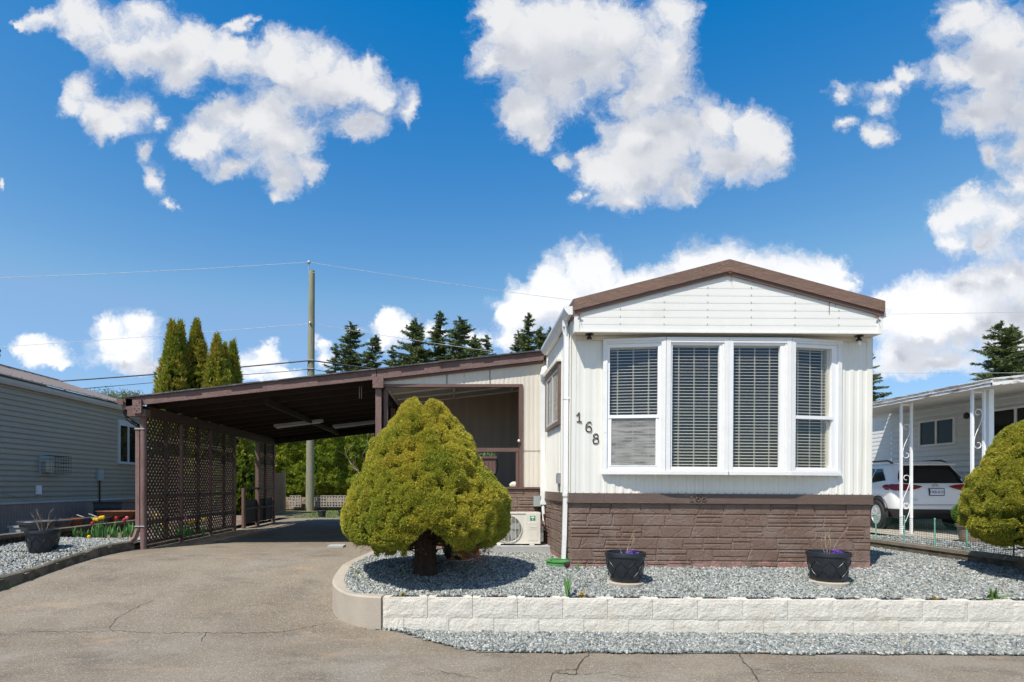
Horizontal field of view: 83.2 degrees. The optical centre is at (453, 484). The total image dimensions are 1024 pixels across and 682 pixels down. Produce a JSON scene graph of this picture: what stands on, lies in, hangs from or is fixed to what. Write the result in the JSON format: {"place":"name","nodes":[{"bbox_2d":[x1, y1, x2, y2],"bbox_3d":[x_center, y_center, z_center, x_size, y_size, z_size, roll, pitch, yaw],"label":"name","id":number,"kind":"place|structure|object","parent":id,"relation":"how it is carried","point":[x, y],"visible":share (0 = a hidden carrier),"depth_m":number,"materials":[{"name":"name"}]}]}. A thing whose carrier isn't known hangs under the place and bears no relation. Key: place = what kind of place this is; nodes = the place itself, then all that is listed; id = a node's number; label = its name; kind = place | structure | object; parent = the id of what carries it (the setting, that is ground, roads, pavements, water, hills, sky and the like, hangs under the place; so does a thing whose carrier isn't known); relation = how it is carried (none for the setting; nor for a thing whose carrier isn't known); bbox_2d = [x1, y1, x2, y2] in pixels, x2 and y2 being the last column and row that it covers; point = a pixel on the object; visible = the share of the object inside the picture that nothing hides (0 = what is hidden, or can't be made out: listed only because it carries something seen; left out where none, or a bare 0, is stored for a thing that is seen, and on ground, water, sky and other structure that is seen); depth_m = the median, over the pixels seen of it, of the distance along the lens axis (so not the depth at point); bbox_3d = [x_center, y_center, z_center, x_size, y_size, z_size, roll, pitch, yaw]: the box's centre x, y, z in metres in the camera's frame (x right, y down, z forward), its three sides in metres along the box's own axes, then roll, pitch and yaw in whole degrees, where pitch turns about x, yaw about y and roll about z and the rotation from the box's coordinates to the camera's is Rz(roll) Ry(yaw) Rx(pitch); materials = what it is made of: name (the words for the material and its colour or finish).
{"place":"outdoors","nodes":[
{"label":"outdoors","id":0,"kind":"place"},
{"bbox_2d":[0,349,139,529],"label":"neighbour house","id":1,"kind":"structure","parent":0,"point":[65,454],"depth_m":13.79,"materials":[{"name":"grey plastic"}]},
{"bbox_2d":[116,419,135,464],"bbox_3d":[-9.467,-1.225,16.625,0.085,1.250,1.010,0,0,0],"label":"window frame","id":2,"kind":"structure","parent":1,"relation":"in","point":[126,431],"depth_m":16.51,"materials":[{"name":"white plastic"}]},
{"bbox_2d":[0,537,159,579],"bbox_3d":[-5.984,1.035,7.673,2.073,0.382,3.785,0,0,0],"label":"bed gravel","id":3,"kind":"structure","parent":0,"point":[24,558],"depth_m":7.97,"materials":[{"name":"grey gravel"}]},
{"bbox_2d":[24,507,60,553],"bbox_3d":[-5.770,0.665,8.050,0.424,0.710,0.424,0,0,0],"label":"planter pot","id":4,"kind":"object","parent":3,"relation":"on","point":[39,540],"visible":0.94,"depth_m":7.91,"materials":[{"name":"plastic"}]},
{"bbox_2d":[101,524,108,537],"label":"tulip","id":5,"kind":"object","parent":3,"relation":"on","point":[105,530],"visible":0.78,"depth_m":9.60,"materials":[{"name":"green plant"}]},
{"bbox_2d":[113,516,118,537],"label":"tulip","id":6,"kind":"object","parent":3,"relation":"on","point":[114,526],"visible":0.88,"depth_m":9.64,"materials":[{"name":"green plant"}]},
{"bbox_2d":[122,518,128,536],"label":"tulip","id":7,"kind":"object","parent":3,"relation":"on","point":[124,529],"visible":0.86,"depth_m":9.66,"materials":[{"name":"green plant"}]},
{"bbox_2d":[92,501,134,515],"bbox_3d":[-8.697,0.704,14.700,0.760,0.551,0.640,0,0,0],"label":"planter box","id":8,"kind":"object","parent":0,"point":[113,505],"visible":0.34,"depth_m":14.40,"materials":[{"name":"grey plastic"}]},
{"bbox_2d":[0,515,284,544],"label":"soil bed","id":9,"kind":"object","parent":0,"point":[238,519],"visible":0.04,"depth_m":13.33,"materials":[{"name":"brown soil"}]},
{"bbox_2d":[7,525,20,532],"bbox_3d":[-7.884,0.830,10.586,0.493,0.340,0.367,0,0,0],"label":"storage box","id":10,"kind":"object","parent":9,"relation":"on","point":[14,528],"visible":0.12,"depth_m":10.45,"materials":[{"name":"grey metal"}]},
{"bbox_2d":[16,520,56,531],"bbox_3d":[-7.492,0.786,10.300,0.603,0.288,0.603,0,0,0],"label":"planter tub","id":11,"kind":"object","parent":9,"relation":"on","point":[27,524],"visible":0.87,"depth_m":10.11,"materials":[{"name":"grey plastic"}]},
{"bbox_2d":[53,519,71,527],"bbox_3d":[-7.582,0.833,11.000,0.458,0.330,0.458,0,0,0],"label":"planter tub","id":12,"kind":"object","parent":9,"relation":"on","point":[59,523],"visible":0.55,"depth_m":10.89,"materials":[{"name":"grey plastic"}]},
{"bbox_2d":[62,518,83,525],"bbox_3d":[-7.600,0.819,11.400,0.416,0.308,0.416,0,0,0],"label":"planter tub","id":13,"kind":"object","parent":9,"relation":"on","point":[77,521],"visible":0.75,"depth_m":11.34,"materials":[{"name":"metal"}]},
{"bbox_2d":[0,517,160,543],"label":"planter wall","id":14,"kind":"structure","parent":9,"relation":"on","point":[20,536],"depth_m":9.86,"materials":[{"name":"wood"}]},
{"bbox_2d":[73,517,94,524],"bbox_3d":[-7.635,0.834,11.800,0.416,0.333,0.416,0,0,0],"label":"planter tub","id":15,"kind":"object","parent":9,"relation":"on","point":[87,521],"visible":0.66,"depth_m":11.71,"materials":[{"name":"brown plastic"}]},
{"bbox_2d":[83,516,111,523],"bbox_3d":[-7.457,0.803,12.000,0.520,0.266,0.520,0,0,0],"label":"planter tub","id":16,"kind":"object","parent":9,"relation":"on","point":[106,519],"visible":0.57,"depth_m":11.90,"materials":[{"name":"brown plastic"}]},
{"bbox_2d":[95,518,100,537],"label":"tulip","id":17,"kind":"object","parent":9,"relation":"on","point":[96,528],"visible":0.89,"depth_m":9.78,"materials":[{"name":"green plant"}]},
{"bbox_2d":[98,516,104,537],"bbox_3d":[-5.972,0.727,9.731,0.116,0.417,0.060,0,0,20],"label":"tulip","id":18,"kind":"object","parent":9,"relation":"on","point":[101,530],"visible":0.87,"depth_m":9.72,"materials":[{"name":"green plant"}]},
{"bbox_2d":[76,510,147,525],"bbox_3d":[-7.308,0.782,12.400,1.436,0.442,0.634,0,0,0],"label":"wheelbarrow","id":19,"kind":"object","parent":9,"relation":"on","point":[122,514],"visible":0.28,"depth_m":12.19,"materials":[{"name":"metal"}]},
{"bbox_2d":[286,497,342,508],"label":"soil bank","id":20,"kind":"structure","parent":0,"point":[288,503],"depth_m":23.81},
{"bbox_2d":[251,433,374,496],"bbox_3d":[-4.999,-1.440,25.367,13.213,4.197,2.066,0,0,0],"label":"hedge","id":21,"kind":"object","parent":20,"relation":"on","point":[334,473],"visible":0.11,"depth_m":24.71,"materials":[{"name":"green plant"}]},
{"bbox_2d":[478,452,497,475],"bbox_3d":[0.524,-0.228,9.348,0.398,0.658,0.343,0,0,0],"label":"flower box","id":22,"kind":"object","parent":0,"point":[488,460],"visible":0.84,"depth_m":9.20,"materials":[{"name":"brown paint"}]},
{"bbox_2d":[0,518,1023,681],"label":"road","id":23,"kind":"structure","parent":0,"point":[272,580],"depth_m":5.44,"materials":[{"name":"grey asphalt"}]},
{"bbox_2d":[200,517,204,536],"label":"tulip","id":24,"kind":"object","parent":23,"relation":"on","point":[203,527],"visible":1,"depth_m":10.24,"materials":[{"name":"green plant"}]},
{"bbox_2d":[116,350,543,549],"bbox_3d":[-1.903,-0.543,12.100,6.575,3.086,6.821,0,0,0],"label":"carport","id":25,"kind":"object","parent":23,"relation":"on","point":[272,413],"visible":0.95,"depth_m":10.09,"materials":[{"name":"brown wood"}]},
{"bbox_2d":[327,544,345,547],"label":"stepping slab","id":26,"kind":"structure","parent":23,"relation":"on","point":[336,545],"depth_m":9.20,"materials":[{"name":"white concrete"}]},
{"bbox_2d":[332,551,384,629],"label":"concrete kerb","id":27,"kind":"structure","parent":23,"relation":"on","point":[365,611],"depth_m":5.92,"materials":[{"name":"beige concrete"}]},
{"bbox_2d":[31,600,842,681],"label":"road cracks","id":28,"kind":"object","parent":23,"relation":"on","point":[461,675],"visible":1,"depth_m":4.87,"materials":[{"name":"grey asphalt"}]},
{"bbox_2d":[375,627,1023,655],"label":"gravel strip","id":29,"kind":"object","parent":23,"relation":"on","point":[642,649],"visible":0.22,"depth_m":5.17,"materials":[{"name":"grey gravel"}]},
{"bbox_2d":[0,0,1023,479],"label":"sky","id":30,"kind":"structure","parent":0,"point":[563,149],"materials":[{"name":"blue"}]},
{"bbox_2d":[147,507,893,602],"bbox_3d":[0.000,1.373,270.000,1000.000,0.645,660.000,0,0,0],"label":"ground","id":31,"kind":"structure","parent":0,"point":[290,513],"depth_m":21.16,"materials":[{"name":"green plant"}]},
{"bbox_2d":[0,541,134,590],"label":"garden kerb","id":32,"kind":"structure","parent":31,"relation":"on","point":[16,577],"depth_m":7.62,"materials":[{"name":"concrete"}]},
{"bbox_2d":[86,388,117,401],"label":"bare tree","id":33,"kind":"object","parent":31,"relation":"on","point":[103,392],"visible":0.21,"depth_m":54.49,"materials":[{"name":"green plant"}]},
{"bbox_2d":[95,389,133,402],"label":"bare tree","id":34,"kind":"object","parent":31,"relation":"on","point":[117,396],"visible":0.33,"depth_m":54.12,"materials":[{"name":"green plant"}]},
{"bbox_2d":[118,388,144,405],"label":"bare tree","id":35,"kind":"object","parent":31,"relation":"on","point":[135,392],"visible":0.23,"depth_m":54.49,"materials":[{"name":"green plant"}]},
{"bbox_2d":[147,409,186,513],"bbox_3d":[-8.960,-0.845,18.225,1.771,4.189,2.006,0,0,36],"label":"cedar shrub","id":36,"kind":"object","parent":31,"relation":"on","point":[162,470],"visible":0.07,"depth_m":17.80,"materials":[{"name":"green plant"}]},
{"bbox_2d":[147,317,190,515],"bbox_3d":[-9.310,-2.217,19.024,2.558,6.734,2.284,0,0,-44],"label":"cedar tree","id":37,"kind":"object","parent":31,"relation":"on","point":[170,373],"visible":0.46,"depth_m":18.79,"materials":[{"name":"green plant"}]},
{"bbox_2d":[151,318,192,486],"bbox_3d":[-9.141,-2.271,19.377,2.264,6.842,2.125,0,0,0],"label":"cedar tree","id":38,"kind":"object","parent":31,"relation":"on","point":[182,336],"visible":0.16,"depth_m":19.39,"materials":[{"name":"green plant"}]},
{"bbox_2d":[135,528,231,548],"bbox_3d":[-4.940,1.020,10.850,0.160,0.160,3.700,0,0,0],"label":"trellis footing","id":39,"kind":"object","parent":31,"relation":"on","point":[137,546],"visible":0.15,"depth_m":10.08,"materials":[{"name":"wood"}]},
{"bbox_2d":[185,316,208,508],"bbox_3d":[-8.880,-2.371,19.984,3.184,7.042,2.767,0,0,-40],"label":"cedar tree","id":40,"kind":"object","parent":31,"relation":"on","point":[197,346],"visible":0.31,"depth_m":19.63,"materials":[{"name":"green plant"}]},
{"bbox_2d":[175,387,222,513],"bbox_3d":[-8.094,-0.951,18.421,2.100,4.402,2.097,0,0,0],"label":"cedar shrub","id":41,"kind":"object","parent":31,"relation":"on","point":[201,469],"visible":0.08,"depth_m":17.98,"materials":[{"name":"green plant"}]},
{"bbox_2d":[186,330,254,508],"bbox_3d":[-7.902,-1.990,18.988,2.658,6.280,2.397,0,0,0],"label":"cedar tree","id":42,"kind":"object","parent":31,"relation":"on","point":[217,373],"visible":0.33,"depth_m":18.81,"materials":[{"name":"green plant"}]},
{"bbox_2d":[223,341,234,514],"bbox_3d":[-7.783,-1.889,19.488,1.661,6.079,1.640,0,0,0],"label":"cedar tree","id":43,"kind":"object","parent":31,"relation":"on","point":[226,352],"visible":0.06,"depth_m":19.41,"materials":[{"name":"green plant"}]},
{"bbox_2d":[212,430,262,514],"bbox_3d":[-6.930,-0.814,18.502,1.930,4.128,1.908,0,0,-31],"label":"cedar shrub","id":44,"kind":"object","parent":31,"relation":"on","point":[245,456],"visible":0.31,"depth_m":18.18,"materials":[{"name":"green plant"}]},
{"bbox_2d":[228,336,254,514],"bbox_3d":[-7.731,-2.012,19.881,1.969,6.325,2.125,0,0,-39],"label":"cedar tree","id":45,"kind":"object","parent":31,"relation":"on","point":[237,375],"visible":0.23,"depth_m":19.79,"materials":[{"name":"green plant"}]},
{"bbox_2d":[253,470,285,511],"bbox_3d":[-7.465,0.225,21.530,2.270,1.550,0.100,0,0,0],"label":"wood fence","id":46,"kind":"object","parent":31,"relation":"on","point":[280,492],"visible":0.19,"depth_m":21.50,"materials":[{"name":"grey wood"}]},
{"bbox_2d":[290,496,301,506],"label":"breeze block wall","id":47,"kind":"structure","parent":31,"relation":"on","point":[296,501],"depth_m":23.55,"materials":[{"name":"beige concrete"}]},
{"bbox_2d":[306,260,314,510],"bbox_3d":[-5.853,-3.971,23.386,0.400,10.344,0.378,0,0,0],"label":"utility pole","id":48,"kind":"object","parent":31,"relation":"on","point":[310,443],"visible":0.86,"depth_m":23.28,"materials":[{"name":"brown wood"}]},
{"bbox_2d":[84,369,332,388],"bbox_3d":[-8.546,-3.872,23.229,28.322,1.694,0.568,0,0,-6],"label":"telephone cable","id":49,"kind":"object","parent":48,"relation":"attached to","point":[242,374],"visible":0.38,"depth_m":23.25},
{"bbox_2d":[61,360,372,381],"bbox_3d":[-8.546,-4.307,23.227,28.324,1.543,0.593,0,0,-6],"label":"telephone cable","id":50,"kind":"object","parent":48,"relation":"attached to","point":[240,366],"visible":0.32,"depth_m":23.08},
{"bbox_2d":[3,324,501,352],"bbox_3d":[4.020,-5.814,24.556,55.491,1.565,0.904,0,0,-4],"label":"overhead wire","id":51,"kind":"object","parent":48,"relation":"attached to","point":[253,328],"visible":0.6,"depth_m":23.35,"materials":[{"name":"metal"}]},
{"bbox_2d":[0,262,1007,313],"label":"overhead wire","id":52,"kind":"object","parent":48,"relation":"attached to","point":[388,274],"visible":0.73,"depth_m":23.50,"materials":[{"name":"metal"}]},
{"bbox_2d":[291,510,339,517],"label":"back grass","id":53,"kind":"structure","parent":31,"relation":"on","point":[332,512],"depth_m":19.62,"materials":[{"name":"green plant"}]},
{"bbox_2d":[317,510,326,516],"bbox_3d":[-4.146,0.899,18.000,0.296,0.202,0.296,0,0,0],"label":"plant pot","id":54,"kind":"object","parent":53,"relation":"on","point":[321,513],"visible":1,"depth_m":17.91,"materials":[{"name":"plastic"}]},
{"bbox_2d":[315,496,346,506],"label":"breeze block wall","id":55,"kind":"structure","parent":31,"relation":"on","point":[332,501],"depth_m":23.60,"materials":[{"name":"beige concrete"}]},
{"bbox_2d":[324,343,346,372],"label":"fir tree","id":56,"kind":"object","parent":31,"relation":"on","point":[334,359],"visible":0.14,"depth_m":61.91,"materials":[{"name":"green plant"}]},
{"bbox_2d":[322,321,377,371],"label":"fir tree","id":57,"kind":"object","parent":31,"relation":"on","point":[353,356],"visible":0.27,"depth_m":61.80,"materials":[{"name":"green plant"}]},
{"bbox_2d":[339,433,374,472],"bbox_3d":[-2.888,-0.865,22.362,3.905,3.737,1.603,0,0,15],"label":"bare shrub","id":58,"kind":"object","parent":31,"relation":"on","point":[354,456],"visible":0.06,"depth_m":22.32,"materials":[{"name":"plant"}]},
{"bbox_2d":[352,334,385,370],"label":"fir tree","id":59,"kind":"object","parent":31,"relation":"on","point":[374,342],"visible":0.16,"depth_m":59.78,"materials":[{"name":"green plant"}]},
{"bbox_2d":[385,347,396,366],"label":"fir tree","id":60,"kind":"object","parent":31,"relation":"on","point":[391,352],"visible":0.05,"depth_m":63.92,"materials":[{"name":"green plant"}]},
{"bbox_2d":[382,318,440,365],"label":"fir tree","id":61,"kind":"object","parent":31,"relation":"on","point":[417,351],"visible":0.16,"depth_m":59.12,"materials":[{"name":"green plant"}]},
{"bbox_2d":[425,311,456,362],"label":"fir tree","id":62,"kind":"object","parent":31,"relation":"on","point":[437,332],"visible":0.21,"depth_m":61.60,"materials":[{"name":"green plant"}]},
{"bbox_2d":[429,316,488,361],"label":"fir tree","id":63,"kind":"object","parent":31,"relation":"on","point":[463,329],"visible":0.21,"depth_m":59.81,"materials":[{"name":"green plant"}]},
{"bbox_2d":[382,361,544,547],"bbox_3d":[0.110,-0.429,10.055,2.620,3.017,2.299,0,0,0],"label":"covered porch","id":64,"kind":"object","parent":31,"relation":"on","point":[496,412],"visible":0.36,"depth_m":8.94,"materials":[{"name":"beige"}]},
{"bbox_2d":[533,496,540,511],"bbox_3d":[1.287,0.308,8.881,0.111,0.279,0.082,0,0,0],"label":"junction box","id":65,"kind":"object","parent":64,"relation":"attached to","point":[536,500],"visible":0.78,"depth_m":8.84,"materials":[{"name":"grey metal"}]},
{"bbox_2d":[465,334,482,357],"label":"fir tree","id":66,"kind":"object","parent":31,"relation":"on","point":[476,344],"visible":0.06,"depth_m":65.53,"materials":[{"name":"green plant"}]},
{"bbox_2d":[477,334,496,355],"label":"fir tree","id":67,"kind":"object","parent":31,"relation":"on","point":[487,344],"visible":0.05,"depth_m":61.93,"materials":[{"name":"green plant"}]},
{"bbox_2d":[509,329,524,352],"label":"fir tree","id":68,"kind":"object","parent":31,"relation":"on","point":[516,343],"visible":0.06,"depth_m":63.92,"materials":[{"name":"green plant"}]},
{"bbox_2d":[516,312,543,351],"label":"fir tree","id":69,"kind":"object","parent":31,"relation":"on","point":[526,341],"visible":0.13,"depth_m":61.63,"materials":[{"name":"green plant"}]},
{"bbox_2d":[527,326,548,350],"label":"fir tree","id":70,"kind":"object","parent":31,"relation":"on","point":[540,337],"visible":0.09,"depth_m":61.55,"materials":[{"name":"green plant"}]},
{"bbox_2d":[383,595,1023,634],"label":"retaining wall","id":71,"kind":"structure","parent":31,"relation":"on","point":[464,613],"depth_m":5.80,"materials":[{"name":"concrete"}]},
{"bbox_2d":[541,259,891,567],"bbox_3d":[3.258,-0.803,11.932,3.907,3.749,10.335,0,0,0],"label":"mobile home","id":72,"kind":"object","parent":31,"relation":"on","point":[717,414],"visible":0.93,"depth_m":7.00,"materials":[{"name":"beige metal"}]},
{"bbox_2d":[540,365,547,533],"bbox_3d":[1.373,-0.541,8.778,0.159,2.589,0.253,0,0,0],"label":"pipe cover","id":73,"kind":"object","parent":72,"relation":"attached to","point":[544,369],"visible":0.81,"depth_m":8.84,"materials":[{"name":"white metal"}]},
{"bbox_2d":[545,362,560,431],"bbox_3d":[1.441,-1.225,8.190,0.105,0.830,1.120,0,0,0],"label":"window frame","id":74,"kind":"structure","parent":72,"relation":"in","point":[553,379],"depth_m":8.14,"materials":[{"name":"white metal"}]},
{"bbox_2d":[602,337,665,474],"bbox_3d":[2.172,-0.948,6.952,0.744,1.643,0.127,0,0,9],"label":"window frame","id":75,"kind":"structure","parent":72,"relation":"in","point":[611,432],"depth_m":6.93,"materials":[{"name":"white paint"}]},
{"bbox_2d":[665,337,728,474],"bbox_3d":[2.904,-0.943,6.892,0.754,1.639,0.125,0,0,0],"label":"window frame","id":76,"kind":"structure","parent":72,"relation":"in","point":[722,343],"depth_m":6.86,"materials":[{"name":"white paint"}]},
{"bbox_2d":[728,337,791,474],"bbox_3d":[3.651,-0.939,6.892,0.755,1.639,0.125,0,0,0],"label":"window frame","id":77,"kind":"structure","parent":72,"relation":"in","point":[784,345],"depth_m":6.86,"materials":[{"name":"white paint"}]},
{"bbox_2d":[791,338,842,475],"bbox_3d":[4.354,-0.934,6.969,0.701,1.643,0.160,0,0,-10],"label":"window frame","id":78,"kind":"structure","parent":72,"relation":"in","point":[830,453],"depth_m":6.96,"materials":[{"name":"white paint"}]},
{"bbox_2d":[872,354,892,401],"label":"fir tree","id":79,"kind":"object","parent":31,"relation":"on","point":[875,387],"visible":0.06,"depth_m":55.62,"materials":[{"name":"green plant"}]},
{"bbox_2d":[870,537,1023,569],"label":"property wall","id":80,"kind":"structure","parent":31,"relation":"on","point":[965,555],"depth_m":7.90,"materials":[{"name":"wood"}]},
{"bbox_2d":[870,514,1023,557],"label":"fence","id":81,"kind":"object","parent":80,"relation":"on","point":[934,532],"visible":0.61,"depth_m":8.31,"materials":[{"name":"metal"}]},
{"bbox_2d":[967,320,1023,380],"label":"fir tree","id":82,"kind":"object","parent":31,"relation":"on","point":[1001,363],"visible":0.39,"depth_m":61.33,"materials":[{"name":"green plant"}]},
{"bbox_2d":[984,324,1023,378],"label":"fir tree","id":83,"kind":"object","parent":31,"relation":"on","point":[1017,347],"visible":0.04,"depth_m":67.76,"materials":[{"name":"green plant"}]},
{"bbox_2d":[343,546,1023,600],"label":"yard gravel","id":84,"kind":"structure","parent":0,"point":[902,574],"depth_m":6.46,"materials":[{"name":"grey gravel"}]},
{"bbox_2d":[340,396,512,575],"bbox_3d":[-0.329,0.016,6.703,2.026,2.118,1.996,0,0,0],"label":"dwarf conifer","id":85,"kind":"object","parent":84,"relation":"on","point":[424,482],"visible":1,"depth_m":6.09,"materials":[{"name":"green plant"}]},
{"bbox_2d":[442,544,473,561],"bbox_3d":[0.054,0.827,7.550,0.470,0.375,0.470,0,0,0],"label":"planter pot","id":86,"kind":"object","parent":84,"relation":"on","point":[448,555],"visible":0.22,"depth_m":7.40,"materials":[{"name":"plastic"}]},
{"bbox_2d":[482,543,549,552],"bbox_3d":[0.915,0.949,8.660,0.990,0.102,0.520,0,0,0],"label":"concrete pad","id":87,"kind":"object","parent":84,"relation":"on","point":[542,547],"visible":0.57,"depth_m":8.40,"materials":[{"name":"grey concrete"}]},
{"bbox_2d":[497,512,542,544],"bbox_3d":[0.938,0.652,8.657,0.794,0.486,0.294,0,0,0],"label":"heat pump","id":88,"kind":"object","parent":87,"relation":"on","point":[525,527],"visible":0.59,"depth_m":8.52,"materials":[{"name":"beige metal"}]},
{"bbox_2d":[546,558,569,566],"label":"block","id":89,"kind":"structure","parent":84,"relation":"on","point":[558,562],"depth_m":7.02,"materials":[{"name":"green plastic"}]},
{"bbox_2d":[562,562,570,596],"bbox_3d":[1.157,0.983,5.908,0.122,0.375,0.084,0,0,0],"label":"tulip","id":90,"kind":"object","parent":84,"relation":"on","point":[567,583],"visible":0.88,"depth_m":5.90,"materials":[{"name":"green plant"}]},
{"bbox_2d":[605,528,645,587],"bbox_3d":[1.905,0.786,6.380,0.444,0.660,0.444,0,0,0],"label":"planter pot","id":91,"kind":"object","parent":84,"relation":"on","point":[625,568],"visible":1,"depth_m":6.22,"materials":[{"name":"plastic"}]},
{"bbox_2d":[805,527,852,587],"bbox_3d":[4.205,0.778,6.440,0.444,0.684,0.444,0,0,0],"label":"planter pot","id":92,"kind":"object","parent":84,"relation":"on","point":[826,567],"visible":1,"depth_m":6.30,"materials":[{"name":"plastic"}]},
{"bbox_2d":[948,419,1023,559],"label":"dwarf conifer","id":93,"kind":"object","parent":84,"relation":"on","point":[990,507],"visible":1,"depth_m":6.52,"materials":[{"name":"green plant"}]},
{"bbox_2d":[986,587,1011,599],"bbox_3d":[5.610,1.137,5.919,0.207,0.201,0.161,0,0,24],"label":"grass tuft","id":94,"kind":"object","parent":84,"relation":"on","point":[992,595],"visible":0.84,"depth_m":5.91,"materials":[{"name":"green plant"}]},
{"bbox_2d":[870,522,958,539],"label":"carport slab","id":95,"kind":"structure","parent":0,"point":[920,528],"depth_m":13.09,"materials":[{"name":"beige concrete"}]},
{"bbox_2d":[870,460,964,529],"bbox_3d":[11.482,0.247,15.273,1.786,1.762,4.416,0,0,11],"label":"parked suv","id":96,"kind":"object","parent":95,"relation":"on","point":[938,485],"visible":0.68,"depth_m":13.39,"materials":[{"name":"white paint"}]},
{"bbox_2d":[872,375,1023,533],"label":"neighbour house","id":97,"kind":"structure","parent":0,"point":[960,426],"depth_m":14.20,"materials":[{"name":"white"}]},
{"bbox_2d":[918,416,955,446],"bbox_3d":[12.875,-1.405,15.290,0.070,0.710,1.140,0,0,0],"label":"window frame","id":98,"kind":"structure","parent":97,"relation":"in","point":[941,431],"depth_m":15.26,"materials":[{"name":"white paint"}]},
{"bbox_2d":[994,405,1023,436],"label":"window frame","id":99,"kind":"structure","parent":97,"relation":"in","point":[1003,417],"depth_m":13.35,"materials":[{"name":"white paint"}]},
{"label":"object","id":100,"kind":"structure","parent":0,"visible":0},
{"bbox_2d":[870,535,1022,556],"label":"neighbour stones","id":101,"kind":"object","parent":100,"relation":"on","point":[919,539],"visible":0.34,"depth_m":9.69,"materials":[{"name":"grey stone"}]},
{"bbox_2d":[951,503,982,542],"bbox_3d":[9.147,0.640,10.152,0.555,0.779,0.564,0,0,0],"label":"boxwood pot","id":102,"kind":"object","parent":100,"relation":"on","point":[954,513],"visible":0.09,"depth_m":10.16,"materials":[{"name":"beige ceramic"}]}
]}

